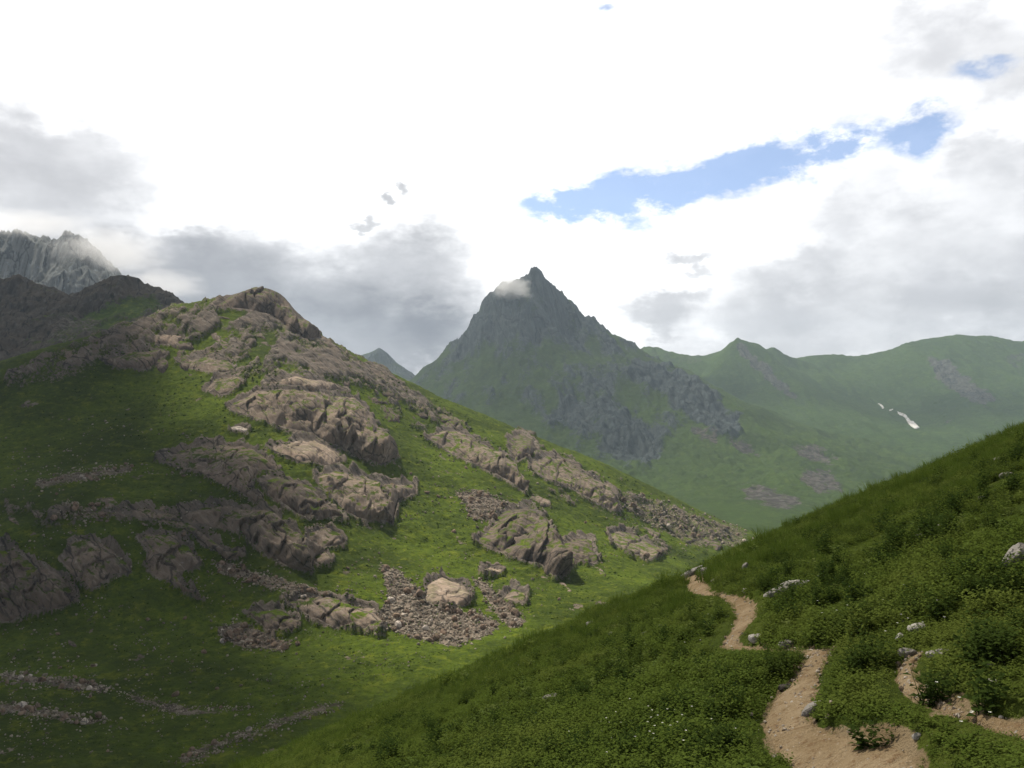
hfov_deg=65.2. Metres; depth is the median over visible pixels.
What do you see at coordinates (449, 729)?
shrub
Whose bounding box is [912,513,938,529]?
shrub
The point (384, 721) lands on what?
shrub
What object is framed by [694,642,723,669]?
shrub
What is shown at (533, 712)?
shrub
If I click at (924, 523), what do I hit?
shrub
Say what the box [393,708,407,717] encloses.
shrub
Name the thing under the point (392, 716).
shrub
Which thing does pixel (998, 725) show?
path
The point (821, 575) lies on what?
shrub
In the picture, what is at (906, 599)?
shrub
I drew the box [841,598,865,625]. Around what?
shrub
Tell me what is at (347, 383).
rock outcrop
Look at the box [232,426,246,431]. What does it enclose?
boulder
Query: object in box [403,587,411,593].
boulder
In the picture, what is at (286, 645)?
boulder
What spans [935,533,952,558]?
shrub
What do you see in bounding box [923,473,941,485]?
shrub
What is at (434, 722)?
shrub
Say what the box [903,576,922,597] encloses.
shrub
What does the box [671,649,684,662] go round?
shrub
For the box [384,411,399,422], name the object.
rock outcrop
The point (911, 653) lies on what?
stone
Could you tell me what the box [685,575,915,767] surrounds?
path
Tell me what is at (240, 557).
tussocks
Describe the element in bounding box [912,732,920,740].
stone
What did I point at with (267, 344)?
rock outcrop
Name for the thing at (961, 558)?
shrub
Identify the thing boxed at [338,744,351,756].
shrub
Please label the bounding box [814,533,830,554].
shrub
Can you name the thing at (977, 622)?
shrub
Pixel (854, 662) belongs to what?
shrub
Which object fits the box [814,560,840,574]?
shrub
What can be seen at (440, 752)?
shrub
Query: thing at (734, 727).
wildflowers
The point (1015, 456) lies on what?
shrub
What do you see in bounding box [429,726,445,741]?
shrub
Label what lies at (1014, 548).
boulder
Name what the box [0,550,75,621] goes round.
rock outcrop
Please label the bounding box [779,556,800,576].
shrub
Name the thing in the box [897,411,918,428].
snow patch
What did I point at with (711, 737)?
shrub
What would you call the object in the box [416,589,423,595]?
boulder
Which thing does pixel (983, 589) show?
shrub
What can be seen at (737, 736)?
shrub
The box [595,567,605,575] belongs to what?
rock outcrop
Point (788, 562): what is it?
shrub
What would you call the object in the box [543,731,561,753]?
shrub
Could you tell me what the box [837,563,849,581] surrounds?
shrub
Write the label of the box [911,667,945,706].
shrub
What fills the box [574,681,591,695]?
shrub
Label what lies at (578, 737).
shrub
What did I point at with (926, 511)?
shrub
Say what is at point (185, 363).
rock outcrop
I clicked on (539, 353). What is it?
pointed mountain
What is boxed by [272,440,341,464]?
rock outcrop
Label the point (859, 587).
shrub
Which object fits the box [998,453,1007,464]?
shrub
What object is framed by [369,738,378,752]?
shrub
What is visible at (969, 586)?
shrub
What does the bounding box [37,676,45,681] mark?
boulder
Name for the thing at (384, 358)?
distant peak
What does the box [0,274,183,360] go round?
rocky ridge
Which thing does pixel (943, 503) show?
shrub
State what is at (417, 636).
boulder
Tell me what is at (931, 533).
shrub
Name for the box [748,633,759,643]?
stone
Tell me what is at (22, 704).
boulder
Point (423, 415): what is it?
rock outcrop
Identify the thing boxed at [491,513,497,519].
boulder
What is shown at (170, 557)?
rock outcrop
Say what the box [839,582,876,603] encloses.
shrub
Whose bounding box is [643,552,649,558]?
boulder
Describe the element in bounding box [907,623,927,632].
stone
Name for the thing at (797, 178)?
sky
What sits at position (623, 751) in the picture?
shrub
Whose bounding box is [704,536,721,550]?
rock outcrop
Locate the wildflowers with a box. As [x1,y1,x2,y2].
[606,586,988,751]
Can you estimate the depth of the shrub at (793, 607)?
11.72 m
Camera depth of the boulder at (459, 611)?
325.19 m
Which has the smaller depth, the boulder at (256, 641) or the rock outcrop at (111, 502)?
the boulder at (256, 641)
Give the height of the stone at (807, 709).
0.149 m
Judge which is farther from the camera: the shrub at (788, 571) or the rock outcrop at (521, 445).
the rock outcrop at (521, 445)
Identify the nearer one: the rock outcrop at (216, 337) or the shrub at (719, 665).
the shrub at (719, 665)
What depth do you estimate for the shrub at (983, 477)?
16.83 m
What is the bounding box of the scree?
[0,420,753,766]
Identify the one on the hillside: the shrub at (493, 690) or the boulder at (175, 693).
the shrub at (493, 690)
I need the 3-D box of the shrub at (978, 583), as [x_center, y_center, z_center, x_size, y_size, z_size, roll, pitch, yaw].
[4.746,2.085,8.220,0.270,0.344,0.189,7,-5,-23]
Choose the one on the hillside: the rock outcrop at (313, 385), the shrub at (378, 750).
the shrub at (378, 750)
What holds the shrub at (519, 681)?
on the hillside
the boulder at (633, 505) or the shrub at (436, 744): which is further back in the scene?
the boulder at (633, 505)
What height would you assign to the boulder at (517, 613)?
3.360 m
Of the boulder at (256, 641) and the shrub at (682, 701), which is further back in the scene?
the boulder at (256, 641)
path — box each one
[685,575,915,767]
[897,652,1023,739]
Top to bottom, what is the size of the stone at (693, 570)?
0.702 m
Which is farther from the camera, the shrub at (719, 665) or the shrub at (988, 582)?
the shrub at (719, 665)
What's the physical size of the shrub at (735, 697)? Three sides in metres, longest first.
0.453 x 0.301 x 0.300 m
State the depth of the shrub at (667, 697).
9.18 m
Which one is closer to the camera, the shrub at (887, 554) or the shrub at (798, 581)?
the shrub at (887, 554)
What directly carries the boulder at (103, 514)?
on the mountainside
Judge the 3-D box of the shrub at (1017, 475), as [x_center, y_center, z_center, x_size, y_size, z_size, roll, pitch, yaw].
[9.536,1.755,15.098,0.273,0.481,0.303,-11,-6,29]
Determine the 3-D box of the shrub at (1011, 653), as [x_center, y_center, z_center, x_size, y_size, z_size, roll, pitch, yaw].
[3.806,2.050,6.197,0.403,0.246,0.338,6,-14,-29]
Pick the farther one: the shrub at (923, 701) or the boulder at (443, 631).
the boulder at (443, 631)
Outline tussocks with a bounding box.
[0,331,742,766]
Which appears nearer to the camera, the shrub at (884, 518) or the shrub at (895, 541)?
the shrub at (895, 541)
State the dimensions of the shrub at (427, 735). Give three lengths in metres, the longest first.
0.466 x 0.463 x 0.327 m
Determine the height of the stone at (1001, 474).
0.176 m
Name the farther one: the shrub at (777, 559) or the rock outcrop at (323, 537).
the rock outcrop at (323, 537)
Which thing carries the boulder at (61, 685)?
on the mountainside
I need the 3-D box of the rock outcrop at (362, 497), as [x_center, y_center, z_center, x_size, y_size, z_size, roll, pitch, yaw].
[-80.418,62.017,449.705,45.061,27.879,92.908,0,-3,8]
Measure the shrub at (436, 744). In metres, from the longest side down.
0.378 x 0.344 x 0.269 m
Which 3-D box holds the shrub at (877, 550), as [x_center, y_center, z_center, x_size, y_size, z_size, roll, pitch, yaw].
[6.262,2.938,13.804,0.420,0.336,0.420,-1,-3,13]
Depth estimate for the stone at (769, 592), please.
14.31 m
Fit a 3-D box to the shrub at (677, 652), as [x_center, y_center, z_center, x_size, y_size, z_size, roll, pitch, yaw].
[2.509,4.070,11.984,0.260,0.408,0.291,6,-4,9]
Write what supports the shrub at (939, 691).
on the hillside
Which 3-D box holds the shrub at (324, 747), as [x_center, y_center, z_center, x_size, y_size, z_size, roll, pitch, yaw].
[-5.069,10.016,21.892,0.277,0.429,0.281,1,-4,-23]
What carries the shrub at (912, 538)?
on the hillside
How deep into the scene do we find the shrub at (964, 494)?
15.22 m
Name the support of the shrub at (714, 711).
on the hillside
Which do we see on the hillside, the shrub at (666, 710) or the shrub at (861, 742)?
the shrub at (666, 710)
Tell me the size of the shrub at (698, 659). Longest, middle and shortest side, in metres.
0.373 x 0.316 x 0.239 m
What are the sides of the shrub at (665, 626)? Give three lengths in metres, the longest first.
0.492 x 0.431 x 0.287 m
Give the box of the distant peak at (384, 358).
[361,348,414,380]
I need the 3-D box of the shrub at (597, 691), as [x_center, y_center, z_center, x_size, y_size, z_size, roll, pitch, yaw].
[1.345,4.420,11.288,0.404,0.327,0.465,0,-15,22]
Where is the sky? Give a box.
[0,0,1023,374]
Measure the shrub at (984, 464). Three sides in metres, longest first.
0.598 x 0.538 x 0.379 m
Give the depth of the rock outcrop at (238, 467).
425.56 m
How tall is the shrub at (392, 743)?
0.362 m
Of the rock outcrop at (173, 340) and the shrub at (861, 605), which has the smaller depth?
the shrub at (861, 605)
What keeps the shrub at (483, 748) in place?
on the hillside
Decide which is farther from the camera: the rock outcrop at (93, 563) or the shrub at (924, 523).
the rock outcrop at (93, 563)
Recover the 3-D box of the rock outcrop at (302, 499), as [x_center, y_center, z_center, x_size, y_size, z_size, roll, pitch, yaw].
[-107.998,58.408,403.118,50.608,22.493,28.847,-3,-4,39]
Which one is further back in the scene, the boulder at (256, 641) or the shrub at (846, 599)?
the boulder at (256, 641)
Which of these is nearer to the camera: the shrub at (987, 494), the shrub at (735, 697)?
the shrub at (735, 697)
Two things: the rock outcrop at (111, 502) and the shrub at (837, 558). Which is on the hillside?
the shrub at (837, 558)
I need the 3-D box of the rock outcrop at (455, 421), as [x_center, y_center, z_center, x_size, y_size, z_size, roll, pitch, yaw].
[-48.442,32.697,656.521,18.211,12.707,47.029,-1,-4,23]
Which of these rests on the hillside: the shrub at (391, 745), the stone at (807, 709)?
the shrub at (391, 745)
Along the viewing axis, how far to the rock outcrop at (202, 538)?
362.90 m
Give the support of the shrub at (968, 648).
on the hillside
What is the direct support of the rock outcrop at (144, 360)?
on the mountainside
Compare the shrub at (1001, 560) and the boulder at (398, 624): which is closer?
the shrub at (1001, 560)
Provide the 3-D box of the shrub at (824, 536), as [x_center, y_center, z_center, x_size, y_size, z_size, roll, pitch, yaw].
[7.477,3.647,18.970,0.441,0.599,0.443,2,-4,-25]
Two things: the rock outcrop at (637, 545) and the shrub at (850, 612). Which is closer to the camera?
the shrub at (850, 612)
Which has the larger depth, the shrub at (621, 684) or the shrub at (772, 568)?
the shrub at (772, 568)
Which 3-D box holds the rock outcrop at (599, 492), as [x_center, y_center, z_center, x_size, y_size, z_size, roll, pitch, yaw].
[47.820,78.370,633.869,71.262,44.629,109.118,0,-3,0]
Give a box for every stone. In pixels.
[681,565,701,577]
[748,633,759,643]
[763,580,809,596]
[778,639,793,648]
[778,683,791,691]
[801,701,817,716]
[898,648,916,657]
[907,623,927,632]
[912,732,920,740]
[925,648,948,657]
[999,472,1013,478]
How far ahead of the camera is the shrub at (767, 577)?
16.56 m
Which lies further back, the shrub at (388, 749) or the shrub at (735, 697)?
the shrub at (388, 749)
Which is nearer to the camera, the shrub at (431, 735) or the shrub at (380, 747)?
the shrub at (431, 735)
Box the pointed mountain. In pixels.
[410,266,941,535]
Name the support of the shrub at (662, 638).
on the hillside
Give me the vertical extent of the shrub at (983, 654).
0.401 m
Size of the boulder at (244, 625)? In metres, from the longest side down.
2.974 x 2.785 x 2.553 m
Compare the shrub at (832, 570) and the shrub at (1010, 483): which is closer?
the shrub at (832, 570)
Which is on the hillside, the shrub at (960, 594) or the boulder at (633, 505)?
the shrub at (960, 594)
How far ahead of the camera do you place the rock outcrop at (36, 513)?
360.60 m
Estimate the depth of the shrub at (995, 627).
6.59 m
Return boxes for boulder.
[18,701,27,707]
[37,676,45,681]
[50,515,57,520]
[58,683,64,688]
[78,678,86,683]
[81,718,88,724]
[95,711,101,717]
[99,511,105,517]
[171,691,179,696]
[211,739,216,745]
[224,630,232,637]
[228,568,235,574]
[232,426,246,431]
[233,628,240,633]
[234,636,240,641]
[240,622,247,627]
[253,639,260,643]
[270,641,276,647]
[279,643,288,649]
[387,597,394,602]
[394,621,401,627]
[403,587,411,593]
[414,633,421,639]
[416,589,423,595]
[422,625,429,630]
[432,633,440,640]
[440,628,446,634]
[452,615,457,621]
[455,608,462,614]
[480,624,485,629]
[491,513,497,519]
[510,621,516,626]
[514,610,519,616]
[630,502,636,508]
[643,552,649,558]
[1002,542,1023,570]
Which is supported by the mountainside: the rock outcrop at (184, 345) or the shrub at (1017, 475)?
the rock outcrop at (184, 345)
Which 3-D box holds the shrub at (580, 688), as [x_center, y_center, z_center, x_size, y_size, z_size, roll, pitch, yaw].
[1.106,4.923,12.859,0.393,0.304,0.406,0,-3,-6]
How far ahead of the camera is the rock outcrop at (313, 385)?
545.71 m
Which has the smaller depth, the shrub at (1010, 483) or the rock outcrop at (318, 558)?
the shrub at (1010, 483)
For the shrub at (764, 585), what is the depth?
14.40 m
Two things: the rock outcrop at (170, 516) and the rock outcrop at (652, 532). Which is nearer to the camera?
the rock outcrop at (170, 516)
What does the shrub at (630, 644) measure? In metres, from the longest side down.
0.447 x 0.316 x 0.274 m
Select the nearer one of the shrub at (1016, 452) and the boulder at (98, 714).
the shrub at (1016, 452)
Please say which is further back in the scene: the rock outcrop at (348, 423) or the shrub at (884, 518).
the rock outcrop at (348, 423)
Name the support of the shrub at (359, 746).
on the hillside
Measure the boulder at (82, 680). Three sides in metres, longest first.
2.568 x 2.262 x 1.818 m
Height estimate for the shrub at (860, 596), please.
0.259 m
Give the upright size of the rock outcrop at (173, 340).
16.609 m
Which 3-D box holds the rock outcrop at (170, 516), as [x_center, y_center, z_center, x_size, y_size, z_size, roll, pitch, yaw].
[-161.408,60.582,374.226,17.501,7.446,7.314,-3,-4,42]
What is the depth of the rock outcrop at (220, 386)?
536.18 m
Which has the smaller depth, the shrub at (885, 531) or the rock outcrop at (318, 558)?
the shrub at (885, 531)
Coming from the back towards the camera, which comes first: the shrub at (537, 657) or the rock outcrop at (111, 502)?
the rock outcrop at (111, 502)
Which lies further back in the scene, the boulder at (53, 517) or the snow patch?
the snow patch
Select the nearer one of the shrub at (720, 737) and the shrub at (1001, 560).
the shrub at (720, 737)
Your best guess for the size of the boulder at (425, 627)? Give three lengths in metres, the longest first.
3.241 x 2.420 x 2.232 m
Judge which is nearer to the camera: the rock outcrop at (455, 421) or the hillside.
the hillside
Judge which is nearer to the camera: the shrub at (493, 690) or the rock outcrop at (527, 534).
the shrub at (493, 690)
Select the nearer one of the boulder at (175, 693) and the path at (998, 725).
the path at (998, 725)
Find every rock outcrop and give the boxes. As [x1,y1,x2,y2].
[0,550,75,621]
[9,517,18,524]
[32,509,42,517]
[61,346,72,358]
[63,539,129,588]
[68,640,76,646]
[99,497,119,510]
[107,349,165,368]
[112,509,239,559]
[140,534,200,599]
[154,334,181,347]
[155,356,167,372]
[159,506,176,519]
[166,445,276,501]
[177,349,189,370]
[178,340,193,349]
[184,506,321,570]
[189,357,233,371]
[189,362,194,368]
[206,376,240,396]
[211,333,227,346]
[219,286,320,337]
[231,388,398,463]
[247,609,298,630]
[256,333,266,339]
[261,342,274,346]
[261,477,342,519]
[271,377,344,390]
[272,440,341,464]
[290,597,386,627]
[309,528,344,546]
[314,553,332,562]
[318,472,415,521]
[343,381,349,386]
[368,396,387,403]
[380,405,393,413]
[383,392,399,399]
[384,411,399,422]
[415,411,427,418]
[426,577,470,604]
[431,431,528,490]
[438,413,453,422]
[445,417,463,426]
[479,507,572,575]
[503,589,525,602]
[509,433,536,460]
[531,494,550,507]
[532,456,619,510]
[564,539,597,563]
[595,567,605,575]
[611,531,663,557]
[642,527,659,537]
[681,533,694,542]
[688,518,700,527]
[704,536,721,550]
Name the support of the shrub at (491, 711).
on the hillside
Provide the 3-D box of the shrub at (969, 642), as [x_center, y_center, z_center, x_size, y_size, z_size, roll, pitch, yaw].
[3.761,2.082,6.403,0.424,0.296,0.412,0,-3,-8]
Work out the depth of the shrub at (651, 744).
7.75 m
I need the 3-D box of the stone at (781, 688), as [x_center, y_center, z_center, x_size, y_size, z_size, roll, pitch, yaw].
[2.892,3.206,8.427,0.192,0.104,0.176,0,-3,0]
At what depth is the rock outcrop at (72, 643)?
287.80 m
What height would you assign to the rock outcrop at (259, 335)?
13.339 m
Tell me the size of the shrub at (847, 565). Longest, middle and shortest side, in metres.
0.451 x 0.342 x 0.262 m
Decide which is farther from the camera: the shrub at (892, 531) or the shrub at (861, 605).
the shrub at (892, 531)
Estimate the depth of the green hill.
3335.99 m
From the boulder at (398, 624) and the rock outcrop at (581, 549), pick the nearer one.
the boulder at (398, 624)
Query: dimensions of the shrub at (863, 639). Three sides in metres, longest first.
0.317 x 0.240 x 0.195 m
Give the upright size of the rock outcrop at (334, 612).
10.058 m
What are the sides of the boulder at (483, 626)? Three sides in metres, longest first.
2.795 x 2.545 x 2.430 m
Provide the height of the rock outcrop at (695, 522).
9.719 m
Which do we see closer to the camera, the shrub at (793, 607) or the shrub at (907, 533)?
the shrub at (793, 607)
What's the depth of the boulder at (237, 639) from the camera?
294.25 m
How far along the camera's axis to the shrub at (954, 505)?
14.76 m
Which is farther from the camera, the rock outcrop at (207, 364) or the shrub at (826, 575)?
the rock outcrop at (207, 364)
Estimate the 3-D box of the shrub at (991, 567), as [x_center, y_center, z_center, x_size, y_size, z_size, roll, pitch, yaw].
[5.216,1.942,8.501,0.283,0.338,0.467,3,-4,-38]
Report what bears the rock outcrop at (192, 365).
on the mountainside
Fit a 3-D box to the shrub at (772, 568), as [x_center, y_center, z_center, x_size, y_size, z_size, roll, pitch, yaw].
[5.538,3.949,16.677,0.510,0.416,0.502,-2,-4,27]
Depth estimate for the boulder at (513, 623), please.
314.25 m
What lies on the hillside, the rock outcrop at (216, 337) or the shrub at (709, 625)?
the shrub at (709, 625)
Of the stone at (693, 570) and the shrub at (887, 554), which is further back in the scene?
the stone at (693, 570)
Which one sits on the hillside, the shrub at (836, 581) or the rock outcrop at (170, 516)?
the shrub at (836, 581)
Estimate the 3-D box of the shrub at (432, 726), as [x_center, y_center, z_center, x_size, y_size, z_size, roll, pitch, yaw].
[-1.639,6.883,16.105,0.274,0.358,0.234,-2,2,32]
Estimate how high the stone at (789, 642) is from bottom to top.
0.132 m
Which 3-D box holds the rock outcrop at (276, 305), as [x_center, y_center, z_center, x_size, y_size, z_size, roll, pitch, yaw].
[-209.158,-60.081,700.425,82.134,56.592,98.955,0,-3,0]
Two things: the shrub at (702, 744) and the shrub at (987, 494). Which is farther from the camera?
the shrub at (987, 494)
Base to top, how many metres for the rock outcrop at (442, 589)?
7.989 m
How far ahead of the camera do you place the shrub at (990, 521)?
11.58 m
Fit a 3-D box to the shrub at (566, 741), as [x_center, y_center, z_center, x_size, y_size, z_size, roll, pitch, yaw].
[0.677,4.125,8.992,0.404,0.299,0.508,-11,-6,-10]
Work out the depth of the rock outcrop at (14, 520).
353.39 m
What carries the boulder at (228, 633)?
on the mountainside
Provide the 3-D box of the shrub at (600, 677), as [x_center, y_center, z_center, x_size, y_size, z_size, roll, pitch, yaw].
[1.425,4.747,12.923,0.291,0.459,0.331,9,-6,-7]
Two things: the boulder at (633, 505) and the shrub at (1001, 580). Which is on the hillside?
the shrub at (1001, 580)
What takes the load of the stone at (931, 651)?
on the hillside
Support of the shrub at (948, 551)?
on the hillside
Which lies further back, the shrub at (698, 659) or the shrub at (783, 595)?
the shrub at (783, 595)
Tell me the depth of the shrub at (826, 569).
13.52 m
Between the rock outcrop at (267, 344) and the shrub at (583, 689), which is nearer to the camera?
the shrub at (583, 689)
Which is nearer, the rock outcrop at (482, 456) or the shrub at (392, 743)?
the shrub at (392, 743)
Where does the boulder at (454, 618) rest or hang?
on the mountainside
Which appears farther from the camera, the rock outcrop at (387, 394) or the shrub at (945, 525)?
the rock outcrop at (387, 394)
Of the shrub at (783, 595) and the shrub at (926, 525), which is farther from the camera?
the shrub at (926, 525)
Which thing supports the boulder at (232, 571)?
on the mountainside
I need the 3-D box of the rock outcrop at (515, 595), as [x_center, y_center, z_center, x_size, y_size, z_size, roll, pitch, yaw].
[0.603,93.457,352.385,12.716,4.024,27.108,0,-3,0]
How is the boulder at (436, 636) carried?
on the mountainside
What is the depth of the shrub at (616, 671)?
13.03 m
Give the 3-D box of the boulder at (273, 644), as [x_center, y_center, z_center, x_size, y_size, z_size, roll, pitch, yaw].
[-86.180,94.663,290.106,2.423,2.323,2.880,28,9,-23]
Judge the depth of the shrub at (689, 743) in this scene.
7.01 m
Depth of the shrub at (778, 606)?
12.38 m
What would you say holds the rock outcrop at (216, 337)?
on the mountainside
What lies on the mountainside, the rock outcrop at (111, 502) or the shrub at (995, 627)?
the rock outcrop at (111, 502)
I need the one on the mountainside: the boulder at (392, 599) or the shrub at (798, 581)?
the boulder at (392, 599)
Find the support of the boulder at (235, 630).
on the mountainside
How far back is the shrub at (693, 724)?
7.39 m
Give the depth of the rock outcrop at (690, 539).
624.61 m
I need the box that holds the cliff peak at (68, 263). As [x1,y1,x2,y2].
[0,229,121,294]
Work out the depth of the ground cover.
11.86 m
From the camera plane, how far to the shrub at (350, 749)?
19.49 m
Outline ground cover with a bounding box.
[222,420,1023,767]
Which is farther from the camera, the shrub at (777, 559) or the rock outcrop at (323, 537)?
the rock outcrop at (323, 537)
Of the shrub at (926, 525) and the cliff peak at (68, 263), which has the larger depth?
the cliff peak at (68, 263)
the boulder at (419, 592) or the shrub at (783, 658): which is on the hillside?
the shrub at (783, 658)
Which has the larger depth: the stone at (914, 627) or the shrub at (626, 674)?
the shrub at (626, 674)
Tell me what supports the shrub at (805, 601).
on the hillside
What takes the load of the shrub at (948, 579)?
on the hillside
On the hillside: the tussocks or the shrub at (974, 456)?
the shrub at (974, 456)
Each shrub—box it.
[321,743,330,755]
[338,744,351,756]
[343,738,354,757]
[354,738,365,751]
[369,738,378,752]
[372,740,397,764]
[378,715,389,727]
[378,738,393,751]
[381,736,404,750]
[385,713,398,723]
[385,736,400,759]
[387,738,398,757]
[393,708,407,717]
[421,725,443,745]
[425,718,435,734]
[425,733,441,749]
[426,718,439,725]
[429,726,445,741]
[431,744,442,755]
[432,719,455,738]
[459,689,471,705]
[479,730,510,751]
[488,704,506,721]
[489,680,498,696]
[515,673,529,687]
[525,706,542,721]
[533,649,540,659]
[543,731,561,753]
[554,733,587,754]
[556,680,571,696]
[565,726,596,742]
[568,678,590,695]
[574,678,590,699]
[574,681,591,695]
[591,664,607,691]
[594,683,610,701]
[605,673,635,696]
[605,744,635,762]
[612,656,627,682]
[615,729,638,753]
[616,666,640,685]
[623,630,637,649]
[631,662,646,679]
[636,726,658,757]
[655,624,678,637]
[657,632,667,645]
[657,684,695,722]
[660,688,685,707]
[660,720,685,746]
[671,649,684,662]
[672,641,687,660]
[674,712,723,744]
[677,689,692,715]
[679,726,721,760]
[690,649,713,665]
[690,723,732,747]
[692,728,727,756]
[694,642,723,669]
[700,686,724,727]
[701,612,715,637]
[702,718,746,757]
[708,719,756,748]
[712,659,732,684]
[713,598,725,619]
[714,679,750,720]
[753,575,778,591]
[761,571,779,584]
[762,576,788,599]
[762,642,804,672]
[767,564,790,580]
[769,546,789,563]
[771,577,811,605]
[774,599,793,615]
[778,589,808,616]
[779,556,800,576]
[782,555,795,573]
[786,571,809,590]
[797,592,813,604]
[808,578,832,605]
[812,568,842,583]
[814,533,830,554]
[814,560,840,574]
[815,560,833,584]
[819,555,835,580]
[820,525,835,546]
[820,563,849,587]
[824,584,840,605]
[829,571,845,589]
[830,541,849,567]
[836,644,869,675]
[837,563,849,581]
[837,715,894,749]
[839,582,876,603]
[841,556,855,574]
[841,594,860,605]
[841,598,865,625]
[843,643,872,666]
[845,627,901,669]
[847,600,880,616]
[848,604,888,634]
[849,578,878,600]
[856,627,877,657]
[858,587,876,601]
[861,543,881,561]
[872,536,920,570]
[873,508,908,530]
[880,518,915,546]
[883,519,903,546]
[885,519,908,554]
[887,525,918,544]
[896,580,931,610]
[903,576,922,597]
[903,660,964,706]
[905,526,922,547]
[908,507,944,536]
[909,525,945,548]
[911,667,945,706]
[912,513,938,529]
[916,507,938,518]
[917,515,934,533]
[919,580,964,621]
[921,519,959,543]
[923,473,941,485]
[923,510,958,533]
[927,539,965,563]
[930,493,963,511]
[935,505,954,539]
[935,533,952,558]
[938,485,968,511]
[945,488,962,516]
[945,550,989,580]
[945,563,972,587]
[946,551,981,569]
[950,622,1014,662]
[951,583,972,603]
[952,564,998,600]
[957,634,974,658]
[959,605,1017,642]
[960,651,1011,716]
[961,610,1020,661]
[962,571,985,601]
[963,612,1014,669]
[967,610,1023,640]
[967,632,996,658]
[968,450,980,460]
[970,457,989,471]
[973,577,1001,592]
[974,483,991,505]
[975,463,991,489]
[975,577,994,599]
[975,631,1019,658]
[976,473,986,491]
[978,553,1023,575]
[979,505,1000,531]
[980,554,1023,595]
[987,570,1023,590]
[987,632,1023,666]
[995,553,1013,570]
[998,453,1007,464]
[999,470,1023,491]
[1000,599,1023,628]
[1005,444,1023,459]
[1006,440,1023,464]
[1010,465,1023,488]
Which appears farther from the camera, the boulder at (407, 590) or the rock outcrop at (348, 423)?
the rock outcrop at (348, 423)
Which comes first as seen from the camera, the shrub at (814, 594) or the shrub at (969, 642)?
the shrub at (969, 642)
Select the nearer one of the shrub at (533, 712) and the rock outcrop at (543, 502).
the shrub at (533, 712)
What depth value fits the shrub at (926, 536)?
12.61 m
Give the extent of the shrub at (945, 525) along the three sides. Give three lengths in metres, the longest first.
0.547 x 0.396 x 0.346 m
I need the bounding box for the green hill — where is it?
[641,334,1023,456]
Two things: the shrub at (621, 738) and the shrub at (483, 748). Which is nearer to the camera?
the shrub at (621, 738)
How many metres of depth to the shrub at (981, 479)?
16.66 m
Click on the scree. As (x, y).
(388, 614)
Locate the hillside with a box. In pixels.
[317,470,1023,767]
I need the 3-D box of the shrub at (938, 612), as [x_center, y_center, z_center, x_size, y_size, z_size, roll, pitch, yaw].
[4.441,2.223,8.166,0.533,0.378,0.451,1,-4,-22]
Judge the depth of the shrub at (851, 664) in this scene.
7.78 m
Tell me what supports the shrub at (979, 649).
on the hillside
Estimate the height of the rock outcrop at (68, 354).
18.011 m
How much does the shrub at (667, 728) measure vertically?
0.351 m
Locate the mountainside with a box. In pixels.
[0,288,758,767]
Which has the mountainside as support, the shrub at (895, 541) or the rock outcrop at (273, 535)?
the rock outcrop at (273, 535)
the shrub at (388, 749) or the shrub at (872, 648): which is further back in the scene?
the shrub at (388, 749)
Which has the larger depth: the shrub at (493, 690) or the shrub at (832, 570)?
the shrub at (493, 690)
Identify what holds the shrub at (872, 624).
on the hillside
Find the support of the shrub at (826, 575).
on the hillside
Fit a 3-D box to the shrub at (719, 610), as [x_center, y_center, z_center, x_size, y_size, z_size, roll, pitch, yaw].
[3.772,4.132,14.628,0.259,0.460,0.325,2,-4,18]
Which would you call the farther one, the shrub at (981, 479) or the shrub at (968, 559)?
the shrub at (981, 479)
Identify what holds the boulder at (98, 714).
on the mountainside
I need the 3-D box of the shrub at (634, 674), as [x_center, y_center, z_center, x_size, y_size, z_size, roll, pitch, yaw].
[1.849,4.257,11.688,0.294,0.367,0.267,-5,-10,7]
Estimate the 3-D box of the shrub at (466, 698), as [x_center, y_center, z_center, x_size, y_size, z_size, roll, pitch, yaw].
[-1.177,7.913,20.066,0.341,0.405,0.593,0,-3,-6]
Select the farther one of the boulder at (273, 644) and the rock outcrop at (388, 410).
the rock outcrop at (388, 410)
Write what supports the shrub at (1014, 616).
on the hillside
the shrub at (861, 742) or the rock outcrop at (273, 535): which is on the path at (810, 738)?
the shrub at (861, 742)
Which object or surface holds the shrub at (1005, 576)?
on the hillside
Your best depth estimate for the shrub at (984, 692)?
5.57 m
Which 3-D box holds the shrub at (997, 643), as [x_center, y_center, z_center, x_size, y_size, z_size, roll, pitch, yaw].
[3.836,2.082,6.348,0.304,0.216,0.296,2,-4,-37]
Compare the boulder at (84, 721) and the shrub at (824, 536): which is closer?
the shrub at (824, 536)
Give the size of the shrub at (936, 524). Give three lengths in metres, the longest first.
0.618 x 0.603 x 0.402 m
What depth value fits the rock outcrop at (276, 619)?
305.24 m
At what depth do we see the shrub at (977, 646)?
6.38 m
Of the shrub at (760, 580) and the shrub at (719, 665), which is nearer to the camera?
the shrub at (719, 665)
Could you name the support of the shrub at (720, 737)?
on the hillside
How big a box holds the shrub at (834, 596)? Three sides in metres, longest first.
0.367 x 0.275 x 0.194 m
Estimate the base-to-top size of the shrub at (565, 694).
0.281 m
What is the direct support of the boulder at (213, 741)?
on the mountainside
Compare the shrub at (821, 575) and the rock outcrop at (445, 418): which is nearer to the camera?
the shrub at (821, 575)
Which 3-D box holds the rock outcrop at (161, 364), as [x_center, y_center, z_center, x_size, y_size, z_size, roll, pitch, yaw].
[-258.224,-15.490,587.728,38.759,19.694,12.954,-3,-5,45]

